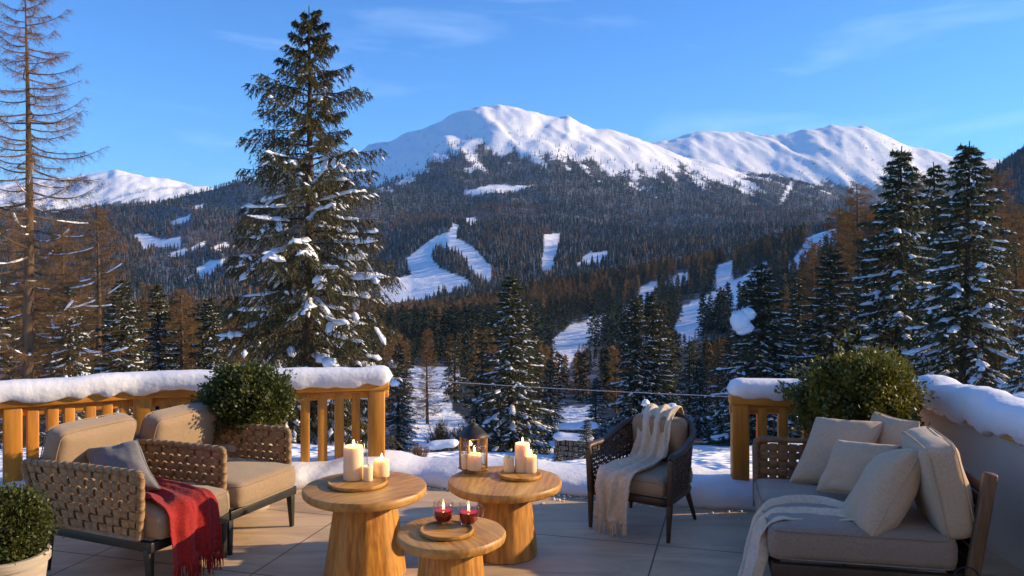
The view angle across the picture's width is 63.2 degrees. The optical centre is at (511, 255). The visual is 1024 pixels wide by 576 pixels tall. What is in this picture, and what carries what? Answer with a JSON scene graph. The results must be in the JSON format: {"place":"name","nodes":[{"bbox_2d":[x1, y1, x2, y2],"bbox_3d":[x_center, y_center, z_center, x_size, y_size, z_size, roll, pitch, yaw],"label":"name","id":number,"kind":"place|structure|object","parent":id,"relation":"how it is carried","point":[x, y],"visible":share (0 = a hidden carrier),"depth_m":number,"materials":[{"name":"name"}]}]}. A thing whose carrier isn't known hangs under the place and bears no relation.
{"place":"outdoors","nodes":[
{"label":"outdoors","id":0,"kind":"place"},
{"bbox_2d":[0,104,1023,477],"bbox_3d":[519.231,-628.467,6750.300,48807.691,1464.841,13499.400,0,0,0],"label":"terrain","id":1,"kind":"structure","parent":0,"point":[830,152],"depth_m":4580.50,"materials":[{"name":"snow"}]},
{"bbox_2d":[0,279,43,448],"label":"spruce tree","id":2,"kind":"object","parent":1,"relation":"on","point":[3,312],"visible":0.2,"depth_m":26.22,"materials":[{"name":"green plant"}]},
{"bbox_2d":[1,239,67,417],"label":"larch tree","id":3,"kind":"object","parent":1,"relation":"on","point":[20,304],"visible":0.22,"depth_m":47.66,"materials":[{"name":"brown plant"}]},
{"bbox_2d":[16,222,106,423],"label":"larch tree","id":4,"kind":"object","parent":1,"relation":"on","point":[50,287],"visible":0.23,"depth_m":45.83,"materials":[{"name":"brown plant"}]},
{"bbox_2d":[37,284,97,446],"bbox_3d":[-14.446,3.858,26.975,2.753,6.056,2.699,0,0,36],"label":"spruce tree","id":5,"kind":"object","parent":1,"relation":"on","point":[71,357],"visible":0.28,"depth_m":26.86,"materials":[{"name":"green plant"}]},
{"bbox_2d":[0,0,137,447],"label":"larch tree","id":6,"kind":"object","parent":1,"relation":"on","point":[26,356],"visible":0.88,"depth_m":22.05,"materials":[{"name":"brown plant"}]},
{"bbox_2d":[46,202,149,417],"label":"larch tree","id":7,"kind":"object","parent":1,"relation":"on","point":[98,264],"visible":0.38,"depth_m":43.98,"materials":[{"name":"brown plant"}]},
{"bbox_2d":[86,304,131,416],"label":"spruce tree","id":8,"kind":"object","parent":1,"relation":"on","point":[103,311],"visible":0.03,"depth_m":51.17,"materials":[{"name":"green plant"}]},
{"bbox_2d":[87,278,156,416],"bbox_3d":[-14.402,4.242,31.005,4.238,6.863,3.808,0,0,-34],"label":"spruce tree","id":9,"kind":"object","parent":1,"relation":"on","point":[129,329],"visible":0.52,"depth_m":30.87,"materials":[{"name":"green plant"}]},
{"bbox_2d":[115,282,191,411],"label":"larch tree","id":10,"kind":"object","parent":1,"relation":"on","point":[145,322],"visible":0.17,"depth_m":51.96,"materials":[{"name":"brown plant"}]},
{"bbox_2d":[132,282,182,412],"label":"spruce tree","id":11,"kind":"object","parent":1,"relation":"on","point":[159,364],"visible":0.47,"depth_m":33.82,"materials":[{"name":"green plant"}]},
{"bbox_2d":[149,287,211,369],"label":"larch tree","id":12,"kind":"object","parent":1,"relation":"on","point":[182,315],"visible":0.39,"depth_m":50.03,"materials":[{"name":"brown plant"}]},
{"bbox_2d":[178,320,202,369],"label":"larch tree","id":13,"kind":"object","parent":1,"relation":"on","point":[191,350],"visible":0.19,"depth_m":63.40,"materials":[{"name":"brown plant"}]},
{"bbox_2d":[187,296,230,439],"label":"spruce tree","id":14,"kind":"object","parent":1,"relation":"on","point":[209,325],"visible":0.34,"depth_m":33.85,"materials":[{"name":"green plant"}]},
{"bbox_2d":[218,317,252,365],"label":"larch tree","id":15,"kind":"object","parent":1,"relation":"on","point":[230,325],"visible":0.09,"depth_m":49.95,"materials":[{"name":"brown plant"}]},
{"bbox_2d":[208,9,409,449],"bbox_3d":[-6.096,-0.141,25.121,6.141,14.718,6.143,0,0,-34],"label":"spruce tree","id":16,"kind":"object","parent":1,"relation":"on","point":[324,200],"visible":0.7,"depth_m":24.40,"materials":[{"name":"green plant"}]},
{"bbox_2d":[350,333,389,445],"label":"spruce tree","id":17,"kind":"object","parent":1,"relation":"on","point":[375,364],"visible":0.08,"depth_m":35.93,"materials":[{"name":"green plant"}]},
{"bbox_2d":[385,343,421,451],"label":"spruce tree","id":18,"kind":"object","parent":1,"relation":"on","point":[401,431],"visible":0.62,"depth_m":32.87,"materials":[{"name":"green plant"}]},
{"bbox_2d":[391,340,420,418],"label":"larch tree","id":19,"kind":"object","parent":1,"relation":"on","point":[405,359],"visible":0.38,"depth_m":63.35,"materials":[{"name":"brown plant"}]},
{"bbox_2d":[401,337,416,399],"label":"spruce tree","id":20,"kind":"object","parent":1,"relation":"on","point":[411,367],"visible":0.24,"depth_m":93.22,"materials":[{"name":"green plant"}]},
{"bbox_2d":[408,443,430,456],"bbox_3d":[-1.092,2.281,9.595,0.359,0.296,0.280,0,0,-42],"label":"bare bush","id":21,"kind":"object","parent":1,"relation":"on","point":[418,452],"visible":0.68,"depth_m":9.59,"materials":[{"name":"brown plant"}]},
{"bbox_2d":[410,328,446,423],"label":"larch tree","id":22,"kind":"object","parent":1,"relation":"on","point":[426,399],"visible":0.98,"depth_m":61.87,"materials":[{"name":"brown plant"}]},
{"bbox_2d":[419,417,456,451],"bbox_3d":[-2.599,6.487,29.991,1.577,1.522,1.408,0,0,0],"label":"bare bush","id":23,"kind":"object","parent":1,"relation":"on","point":[441,435],"visible":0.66,"depth_m":29.91,"materials":[{"name":"brown plant"}]},
{"bbox_2d":[427,439,458,452],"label":"stone wall","id":24,"kind":"structure","parent":1,"relation":"on","point":[443,445],"depth_m":11.51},
{"bbox_2d":[442,337,468,402],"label":"spruce tree","id":25,"kind":"object","parent":1,"relation":"on","point":[455,388],"visible":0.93,"depth_m":93.25,"materials":[{"name":"green plant"}]},
{"bbox_2d":[450,420,474,450],"bbox_3d":[-1.876,6.990,32.070,1.429,1.353,1.362,0,0,34],"label":"bare bush","id":26,"kind":"object","parent":1,"relation":"on","point":[463,439],"visible":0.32,"depth_m":31.92,"materials":[{"name":"brown plant"}]},
{"bbox_2d":[467,385,485,446],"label":"spruce tree","id":27,"kind":"object","parent":1,"relation":"on","point":[477,415],"visible":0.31,"depth_m":35.93,"materials":[{"name":"green plant"}]},
{"bbox_2d":[464,331,496,413],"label":"larch tree","id":28,"kind":"object","parent":1,"relation":"on","point":[486,370],"visible":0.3,"depth_m":65.18,"materials":[{"name":"brown plant"}]},
{"bbox_2d":[464,331,500,433],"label":"spruce tree","id":29,"kind":"object","parent":1,"relation":"on","point":[482,360],"visible":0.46,"depth_m":46.88,"materials":[{"name":"green plant"}]},
{"bbox_2d":[0,128,989,229],"bbox_3d":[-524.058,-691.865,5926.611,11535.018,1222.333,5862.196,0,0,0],"label":"mountain forest","id":30,"kind":"object","parent":1,"relation":"on","point":[588,201],"visible":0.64,"depth_m":3789.72,"materials":[{"name":"plant"}]},
{"bbox_2d":[460,274,558,453],"bbox_3d":[0.108,4.588,32.861,5.157,7.756,4.634,0,0,20],"label":"spruce tree","id":31,"kind":"object","parent":1,"relation":"on","point":[511,433],"visible":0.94,"depth_m":32.66,"materials":[{"name":"green plant"}]},
{"bbox_2d":[0,145,1023,312],"bbox_3d":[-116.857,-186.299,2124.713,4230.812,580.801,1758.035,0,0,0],"label":"slope forest","id":32,"kind":"object","parent":1,"relation":"on","point":[638,246],"visible":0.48,"depth_m":2254.70,"materials":[{"name":"plant"}]},
{"bbox_2d":[4,198,1023,406],"bbox_3d":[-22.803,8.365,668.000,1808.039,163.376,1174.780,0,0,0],"label":"valley forest","id":33,"kind":"object","parent":1,"relation":"on","point":[463,319],"visible":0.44,"depth_m":477.08,"materials":[{"name":"plant"}]},
{"bbox_2d":[515,335,553,420],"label":"spruce tree","id":34,"kind":"object","parent":1,"relation":"on","point":[529,351],"visible":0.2,"depth_m":67.70,"materials":[{"name":"green plant"}]},
{"bbox_2d":[526,351,552,423],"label":"spruce tree","id":35,"kind":"object","parent":1,"relation":"on","point":[542,389],"visible":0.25,"depth_m":61.70,"materials":[{"name":"green plant"}]},
{"bbox_2d":[531,358,567,440],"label":"spruce tree","id":36,"kind":"object","parent":1,"relation":"on","point":[550,391],"visible":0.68,"depth_m":41.87,"materials":[{"name":"green plant"}]},
{"bbox_2d":[552,432,593,460],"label":"stone wall","id":37,"kind":"structure","parent":1,"relation":"on","point":[564,441],"depth_m":23.86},
{"bbox_2d":[557,422,598,450],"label":"stone wall","id":38,"kind":"structure","parent":1,"relation":"on","point":[572,427],"depth_m":30.77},
{"bbox_2d":[571,419,595,459],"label":"spruce tree","id":39,"kind":"object","parent":1,"relation":"on","point":[586,436],"visible":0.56,"depth_m":14.96,"materials":[{"name":"green plant"}]},
{"bbox_2d":[582,378,611,438],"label":"spruce tree","id":40,"kind":"object","parent":1,"relation":"on","point":[596,413],"visible":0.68,"depth_m":39.84,"materials":[{"name":"green plant"}]},
{"bbox_2d":[603,349,623,412],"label":"larch tree","id":41,"kind":"object","parent":1,"relation":"on","point":[608,397],"visible":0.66,"depth_m":74.02,"materials":[{"name":"brown plant"}]},
{"bbox_2d":[603,296,660,444],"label":"spruce tree","id":42,"kind":"object","parent":1,"relation":"on","point":[635,405],"visible":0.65,"depth_m":36.88,"materials":[{"name":"green plant"}]},
{"bbox_2d":[621,292,689,434],"bbox_3d":[6.467,5.296,37.980,3.291,7.319,3.293,0,0,-17],"label":"spruce tree","id":43,"kind":"object","parent":1,"relation":"on","point":[653,324],"visible":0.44,"depth_m":37.73,"materials":[{"name":"green plant"}]},
{"bbox_2d":[657,331,678,403],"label":"spruce tree","id":44,"kind":"object","parent":1,"relation":"on","point":[672,386],"visible":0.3,"depth_m":68.83,"materials":[{"name":"green plant"}]},
{"bbox_2d":[662,332,684,402],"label":"spruce tree","id":45,"kind":"object","parent":1,"relation":"on","point":[676,399],"visible":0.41,"depth_m":76.65,"materials":[{"name":"green plant"}]},
{"bbox_2d":[677,340,696,414],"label":"spruce tree","id":46,"kind":"object","parent":1,"relation":"on","point":[688,360],"visible":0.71,"depth_m":62.09,"materials":[{"name":"green plant"}]},
{"bbox_2d":[678,341,712,407],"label":"spruce tree","id":47,"kind":"object","parent":1,"relation":"on","point":[694,353],"visible":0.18,"depth_m":72.17,"materials":[{"name":"green plant"}]},
{"bbox_2d":[684,359,718,437],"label":"spruce tree","id":48,"kind":"object","parent":1,"relation":"on","point":[699,405],"visible":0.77,"depth_m":39.87,"materials":[{"name":"green plant"}]},
{"bbox_2d":[703,343,727,424],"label":"larch tree","id":49,"kind":"object","parent":1,"relation":"on","point":[717,355],"visible":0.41,"depth_m":47.37,"materials":[{"name":"brown plant"}]},
{"bbox_2d":[705,334,754,431],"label":"spruce tree","id":50,"kind":"object","parent":1,"relation":"on","point":[723,384],"visible":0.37,"depth_m":43.87,"materials":[{"name":"green plant"}]},
{"bbox_2d":[699,262,807,445],"bbox_3d":[9.175,3.862,30.856,4.938,7.248,5.631,0,0,31],"label":"spruce tree","id":51,"kind":"object","parent":1,"relation":"on","point":[759,368],"visible":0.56,"depth_m":30.75,"materials":[{"name":"green plant"}]},
{"bbox_2d":[730,307,756,334],"bbox_3d":[8.441,2.365,30.329,1.020,1.037,0.664,0,0,-12],"label":"snow lump","id":52,"kind":"object","parent":51,"relation":"in","point":[740,322],"visible":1,"depth_m":30.10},
{"bbox_2d":[764,310,792,422],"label":"spruce tree","id":53,"kind":"object","parent":1,"relation":"on","point":[774,352],"visible":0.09,"depth_m":49.32,"materials":[{"name":"green plant"}]},
{"bbox_2d":[774,278,817,428],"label":"spruce tree","id":54,"kind":"object","parent":1,"relation":"on","point":[796,306],"visible":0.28,"depth_m":39.92,"materials":[{"name":"green plant"}]},
{"bbox_2d":[785,239,843,357],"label":"larch tree","id":55,"kind":"object","parent":1,"relation":"on","point":[811,256],"visible":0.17,"depth_m":51.90,"materials":[{"name":"brown plant"}]},
{"bbox_2d":[800,206,864,363],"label":"larch tree","id":56,"kind":"object","parent":1,"relation":"on","point":[827,246],"visible":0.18,"depth_m":48.12,"materials":[{"name":"brown plant"}]},
{"bbox_2d":[789,246,876,437],"bbox_3d":[11.760,3.402,30.981,4.822,7.520,4.333,0,0,-39],"label":"spruce tree","id":57,"kind":"object","parent":1,"relation":"on","point":[825,294],"visible":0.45,"depth_m":30.88,"materials":[{"name":"green plant"}]},
{"bbox_2d":[803,184,894,364],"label":"larch tree","id":58,"kind":"object","parent":1,"relation":"on","point":[857,215],"visible":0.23,"depth_m":43.90,"materials":[{"name":"brown plant"}]},
{"bbox_2d":[845,237,892,356],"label":"spruce tree","id":59,"kind":"object","parent":1,"relation":"on","point":[855,288],"visible":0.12,"depth_m":37.96,"materials":[{"name":"green plant"}]},
{"bbox_2d":[846,202,912,355],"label":"larch tree","id":60,"kind":"object","parent":1,"relation":"on","point":[862,231],"visible":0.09,"depth_m":49.79,"materials":[{"name":"brown plant"}]},
{"bbox_2d":[844,146,961,415],"bbox_3d":[15.143,1.546,32.141,6.715,11.562,6.585,0,0,19],"label":"spruce tree","id":61,"kind":"object","parent":1,"relation":"on","point":[895,318],"visible":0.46,"depth_m":31.73,"materials":[{"name":"green plant"}]},
{"bbox_2d":[883,171,975,362],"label":"larch tree","id":62,"kind":"object","parent":1,"relation":"on","point":[918,190],"visible":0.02,"depth_m":49.91,"materials":[{"name":"brown plant"}]},
{"bbox_2d":[903,162,982,375],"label":"spruce tree","id":63,"kind":"object","parent":1,"relation":"on","point":[931,171],"visible":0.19,"depth_m":41.98,"materials":[{"name":"green plant"}]},
{"bbox_2d":[896,141,1023,416],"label":"spruce tree","id":64,"kind":"object","parent":1,"relation":"on","point":[970,293],"visible":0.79,"depth_m":26.70,"materials":[{"name":"green plant"}]},
{"bbox_2d":[951,166,1023,381],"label":"larch tree","id":65,"kind":"object","parent":1,"relation":"on","point":[996,178],"visible":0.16,"depth_m":43.77,"materials":[{"name":"brown plant"}]},
{"bbox_2d":[979,211,1023,382],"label":"larch tree","id":66,"kind":"object","parent":1,"relation":"on","point":[1016,272],"visible":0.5,"depth_m":39.87,"materials":[{"name":"brown plant"}]},
{"bbox_2d":[993,280,1023,393],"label":"spruce tree","id":67,"kind":"object","parent":1,"relation":"on","point":[1018,363],"visible":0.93,"depth_m":23.29,"materials":[{"name":"green plant"}]},
{"bbox_2d":[0,0,1023,187],"label":"sky","id":68,"kind":"structure","parent":0,"point":[165,92],"materials":[{"name":"blue"}]},
{"bbox_2d":[46,487,1023,575],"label":"terrace floor","id":69,"kind":"structure","parent":0,"point":[269,541],"depth_m":5.21,"materials":[{"name":"tile"}]},
{"bbox_2d":[0,473,64,575],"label":"potted shrub","id":70,"kind":"object","parent":69,"relation":"on","point":[27,519],"visible":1,"depth_m":3.98,"materials":[{"name":"green plant"}]},
{"bbox_2d":[21,412,229,575],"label":"lounge armchair","id":71,"kind":"object","parent":69,"relation":"on","point":[72,477],"visible":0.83,"depth_m":4.72,"materials":[{"name":"wicker"}]},
{"bbox_2d":[85,440,159,492],"bbox_3d":[-2.317,1.260,4.935,0.564,0.312,0.197,0,0,7],"label":"scatter cushion","id":72,"kind":"object","parent":71,"relation":"on","point":[129,454],"visible":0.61,"depth_m":4.91,"materials":[{"name":"fabric"}]},
{"bbox_2d":[129,476,223,575],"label":"throw blanket","id":73,"kind":"object","parent":71,"relation":"on","point":[192,511],"visible":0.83,"depth_m":4.72,"materials":[{"name":"red fabric"}]},
{"bbox_2d":[0,382,388,483],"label":"timber railing","id":74,"kind":"object","parent":69,"relation":"on","point":[12,413],"visible":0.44,"depth_m":6.51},
{"bbox_2d":[0,365,392,402],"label":"rail snow","id":75,"kind":"structure","parent":74,"relation":"on","point":[108,385],"depth_m":6.44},
{"bbox_2d":[134,401,296,554],"bbox_3d":[-2.031,1.424,5.553,1.051,0.812,0.663,0,0,23],"label":"lounge armchair","id":76,"kind":"object","parent":69,"relation":"on","point":[180,443],"visible":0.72,"depth_m":5.40,"materials":[{"name":"fabric"}]},
{"bbox_2d":[190,354,306,513],"bbox_3d":[-1.932,1.274,6.051,0.795,1.111,0.778,0,0,33],"label":"potted shrub","id":77,"kind":"object","parent":69,"relation":"on","point":[249,392],"visible":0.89,"depth_m":5.86,"materials":[{"name":"green plant"}]},
{"bbox_2d":[301,471,426,575],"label":"pedestal table","id":78,"kind":"object","parent":69,"relation":"on","point":[365,527],"visible":0.89,"depth_m":4.64,"materials":[{"name":"brown wood"}]},
{"bbox_2d":[328,475,387,491],"bbox_3d":[-0.898,1.318,4.846,0.343,0.022,0.347,0,0,33],"label":"wooden tray","id":79,"kind":"object","parent":78,"relation":"on","point":[338,483],"visible":0.86,"depth_m":4.79,"materials":[{"name":"brown wood"}]},
{"bbox_2d":[343,440,362,481],"bbox_3d":[-0.937,1.198,4.909,0.116,0.234,0.118,0,0,0],"label":"candle","id":80,"kind":"object","parent":79,"relation":"on","point":[352,462],"visible":1,"depth_m":4.86,"materials":[{"name":"wax"}]},
{"bbox_2d":[363,464,372,481],"bbox_3d":[-0.844,1.268,4.877,0.057,0.095,0.056,0,0,0],"label":"candle","id":81,"kind":"object","parent":79,"relation":"on","point":[368,473],"visible":1,"depth_m":4.85,"materials":[{"name":"wax"}]},
{"bbox_2d":[373,454,388,477],"bbox_3d":[-0.780,1.247,4.973,0.095,0.138,0.095,0,0,0],"label":"candle","id":82,"kind":"object","parent":79,"relation":"on","point":[381,467],"visible":1,"depth_m":4.94,"materials":[{"name":"wax"}]},
{"bbox_2d":[0,450,768,509],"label":"snow bank","id":83,"kind":"structure","parent":69,"relation":"on","point":[712,489],"depth_m":6.54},
{"bbox_2d":[397,515,505,575],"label":"pedestal table","id":84,"kind":"object","parent":69,"relation":"on","point":[462,557],"visible":0.86,"depth_m":4.18,"materials":[{"name":"brown wood"}]},
{"bbox_2d":[420,520,473,540],"bbox_3d":[-0.337,1.418,4.299,0.280,0.022,0.280,0,0,8],"label":"wooden tray","id":85,"kind":"object","parent":84,"relation":"on","point":[453,530],"visible":0.94,"depth_m":4.28,"materials":[{"name":"brown wood"}]},
{"bbox_2d":[433,500,453,524],"bbox_3d":[-0.363,1.357,4.418,0.111,0.116,0.140,0,0,0],"label":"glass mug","id":86,"kind":"object","parent":85,"relation":"on","point":[442,514],"visible":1,"depth_m":4.37,"materials":[{"name":"red"}]},
{"bbox_2d":[458,500,484,526],"bbox_3d":[-0.214,1.357,4.372,0.140,0.116,0.111,0,0,0],"label":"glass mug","id":87,"kind":"object","parent":85,"relation":"on","point":[468,516],"visible":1,"depth_m":4.34,"materials":[{"name":"red"}]},
{"bbox_2d":[448,466,561,564],"bbox_3d":[-0.045,1.603,5.122,0.702,0.455,0.702,0,0,10],"label":"pedestal table","id":88,"kind":"object","parent":69,"relation":"on","point":[507,505],"visible":0.81,"depth_m":4.96,"materials":[{"name":"brown wood"}]},
{"bbox_2d":[457,419,489,473],"bbox_3d":[-0.249,1.210,5.344,0.158,0.328,0.158,0,0,-28],"label":"lantern","id":89,"kind":"object","parent":88,"relation":"on","point":[472,431],"visible":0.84,"depth_m":5.31,"materials":[{"name":"brown metal"}]},
{"bbox_2d":[467,447,480,470],"bbox_3d":[-0.239,1.279,5.263,0.088,0.140,0.090,0,0,0],"label":"candle","id":90,"kind":"object","parent":89,"relation":"in","point":[474,461],"visible":1,"depth_m":5.23,"materials":[{"name":"wax"}]},
{"bbox_2d":[499,468,541,481],"bbox_3d":[0.052,1.363,5.189,0.269,0.022,0.271,0,0,-25],"label":"wooden tray","id":91,"kind":"object","parent":88,"relation":"on","point":[518,477],"visible":0.83,"depth_m":5.13,"materials":[{"name":"brown wood"}]},
{"bbox_2d":[503,456,513,472],"bbox_3d":[-0.020,1.310,5.255,0.068,0.102,0.069,0,0,0],"label":"candle","id":92,"kind":"object","parent":91,"relation":"on","point":[508,464],"visible":1,"depth_m":5.23,"materials":[{"name":"wax"}]},
{"bbox_2d":[515,437,529,472],"bbox_3d":[0.065,1.252,5.263,0.093,0.216,0.093,0,0,0],"label":"candle","id":93,"kind":"object","parent":91,"relation":"on","point":[522,450],"visible":0.98,"depth_m":5.22,"materials":[{"name":"wax"}]},
{"bbox_2d":[526,450,536,472],"bbox_3d":[0.117,1.289,5.242,0.077,0.143,0.076,0,0,0],"label":"candle","id":94,"kind":"object","parent":91,"relation":"on","point":[531,463],"visible":1,"depth_m":5.21,"materials":[{"name":"wax"}]},
{"bbox_2d":[426,487,745,518],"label":"snow crumbs","id":95,"kind":"object","parent":69,"relation":"on","point":[553,498],"visible":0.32,"depth_m":6.14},
{"bbox_2d":[585,412,696,542],"bbox_3d":[0.939,1.471,5.723,0.644,0.723,0.675,0,0,34],"label":"tub chair","id":96,"kind":"object","parent":69,"relation":"on","point":[669,477],"visible":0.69,"depth_m":5.61,"materials":[{"name":"brown wicker"}]},
{"bbox_2d":[593,403,683,538],"bbox_3d":[0.894,1.442,5.729,0.279,0.766,0.825,0,0,40],"label":"blanket","id":97,"kind":"object","parent":96,"relation":"on","point":[615,476],"visible":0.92,"depth_m":5.54,"materials":[{"name":"beige fabric"}]},
{"bbox_2d":[728,393,812,480],"bbox_3d":[2.276,1.435,6.179,1.296,0.790,0.150,0,0,6],"label":"timber railing","id":98,"kind":"object","parent":69,"relation":"on","point":[741,410],"visible":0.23,"depth_m":6.18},
{"bbox_2d":[397,378,728,396],"bbox_3d":[0.307,1.035,6.592,2.738,0.044,0.005,0,0,15],"label":"guard wire","id":99,"kind":"object","parent":98,"relation":"attached to","point":[562,388],"visible":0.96,"depth_m":6.57,"materials":[{"name":"metal"}]},
{"bbox_2d":[726,378,805,400],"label":"rail snow","id":100,"kind":"structure","parent":98,"relation":"on","point":[751,388],"depth_m":6.14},
{"bbox_2d":[770,329,938,443],"bbox_3d":[2.364,1.164,5.757,0.998,1.332,1.038,0,0,-36],"label":"potted shrub","id":101,"kind":"object","parent":69,"relation":"on","point":[862,386],"visible":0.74,"depth_m":5.53,"materials":[{"name":"green plant"}]},
{"bbox_2d":[752,426,997,575],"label":"outdoor sofa","id":102,"kind":"object","parent":69,"relation":"on","point":[944,524],"visible":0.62,"depth_m":4.26,"materials":[{"name":"beige fabric"}]},
{"bbox_2d":[738,495,854,575],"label":"blanket","id":103,"kind":"object","parent":102,"relation":"on","point":[755,557],"visible":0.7,"depth_m":4.54,"materials":[{"name":"beige fabric"}]},
{"bbox_2d":[789,417,883,483],"bbox_3d":[2.013,1.214,5.151,0.541,0.384,0.282,0,0,24],"label":"scatter cushion","id":104,"kind":"object","parent":102,"relation":"on","point":[826,434],"visible":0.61,"depth_m":5.12,"materials":[{"name":"beige fabric"}]},
{"bbox_2d":[816,440,901,493],"bbox_3d":[1.995,1.225,4.790,0.218,0.318,0.434,0,0,-40],"label":"scatter cushion","id":105,"kind":"object","parent":102,"relation":"on","point":[848,462],"visible":0.62,"depth_m":4.78,"materials":[{"name":"beige fabric"}]},
{"bbox_2d":[843,448,920,535],"bbox_3d":[1.980,1.273,4.450,0.374,0.549,0.427,0,0,0],"label":"scatter cushion","id":106,"kind":"object","parent":102,"relation":"on","point":[880,498],"visible":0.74,"depth_m":4.30,"materials":[{"name":"beige fabric"}]},
{"bbox_2d":[870,411,919,444],"bbox_3d":[2.332,1.197,5.124,0.180,0.419,0.339,0,0,-29],"label":"scatter cushion","id":107,"kind":"object","parent":102,"relation":"on","point":[893,428],"visible":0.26,"depth_m":5.08,"materials":[{"name":"beige fabric"}]},
{"bbox_2d":[919,406,1023,570],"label":"parapet wall","id":108,"kind":"structure","parent":69,"relation":"on","point":[1002,457],"depth_m":5.07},
{"bbox_2d":[912,375,1023,445],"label":"snow","id":109,"kind":"structure","parent":108,"relation":"on","point":[985,410],"depth_m":5.24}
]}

